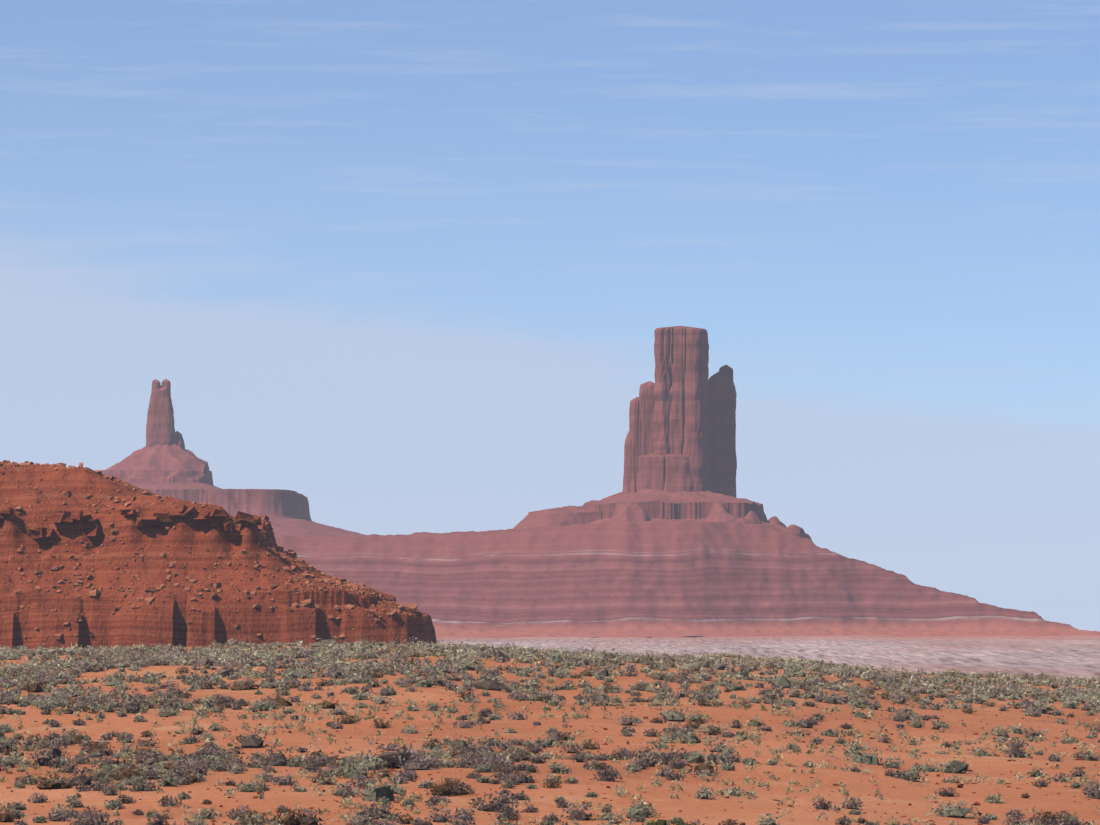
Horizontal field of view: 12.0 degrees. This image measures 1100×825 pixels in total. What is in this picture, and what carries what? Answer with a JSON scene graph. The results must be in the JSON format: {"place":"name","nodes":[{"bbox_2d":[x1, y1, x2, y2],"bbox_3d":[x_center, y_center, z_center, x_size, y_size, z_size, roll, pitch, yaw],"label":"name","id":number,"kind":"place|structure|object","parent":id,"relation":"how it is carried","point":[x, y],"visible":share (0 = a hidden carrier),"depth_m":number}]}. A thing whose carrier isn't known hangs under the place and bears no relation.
{"place":"outdoors","nodes":[
{"label":"outdoors","id":0,"kind":"place"},
{"bbox_2d":[0,462,436,649],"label":"red hill","id":1,"kind":"structure","parent":0,"point":[147,624],"depth_m":1517.15},
{"bbox_2d":[0,504,260,540],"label":"rock ledge","id":2,"kind":"object","parent":1,"relation":"on","point":[192,515],"visible":0.96,"depth_m":1524.26},
{"bbox_2d":[0,460,424,646],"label":"boulders","id":3,"kind":"object","parent":1,"relation":"on","point":[393,613],"visible":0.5,"depth_m":1521.58},
{"bbox_2d":[93,443,363,536],"bbox_3d":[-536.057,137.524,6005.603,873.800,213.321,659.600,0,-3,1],"label":"butte base","id":4,"kind":"object","parent":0,"point":[176,471],"visible":0.27,"depth_m":5888.24},
{"bbox_2d":[146,379,184,448],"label":"rock spire","id":5,"kind":"structure","parent":4,"relation":"on","point":[160,428],"depth_m":5998.08},
{"bbox_2d":[0,634,1099,824],"bbox_3d":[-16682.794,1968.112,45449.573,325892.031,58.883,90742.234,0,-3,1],"label":"ground","id":6,"kind":"structure","parent":0,"point":[1072,655],"depth_m":355.03},
{"bbox_2d":[0,632,1099,824],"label":"shrubs","id":7,"kind":"object","parent":6,"relation":"on","point":[187,770],"visible":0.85,"depth_m":385.12},
{"bbox_2d":[2,665,1098,824],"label":"sand stones","id":8,"kind":"object","parent":6,"relation":"on","point":[976,803],"visible":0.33,"depth_m":328.23},
{"bbox_2d":[617,815,695,824],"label":"shrub","id":9,"kind":"object","parent":6,"relation":"on","point":[660,822],"visible":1,"depth_m":151.40},
{"bbox_2d":[274,520,1099,637],"bbox_3d":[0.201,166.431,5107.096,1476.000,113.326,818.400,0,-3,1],"label":"talus slope","id":10,"kind":"structure","parent":6,"relation":"on","point":[663,578],"depth_m":4851.82},
{"bbox_2d":[513,489,811,539],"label":"rock ledge","id":11,"kind":"object","parent":10,"relation":"on","point":[650,504],"visible":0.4,"depth_m":4992.86},
{"bbox_2d":[623,326,736,496],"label":"butte","id":12,"kind":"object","parent":11,"relation":"on","point":[681,435],"depth_m":5046.31},
{"bbox_2d":[0,0,1099,631],"label":"sky","id":13,"kind":"structure","parent":0,"point":[401,267]}
]}

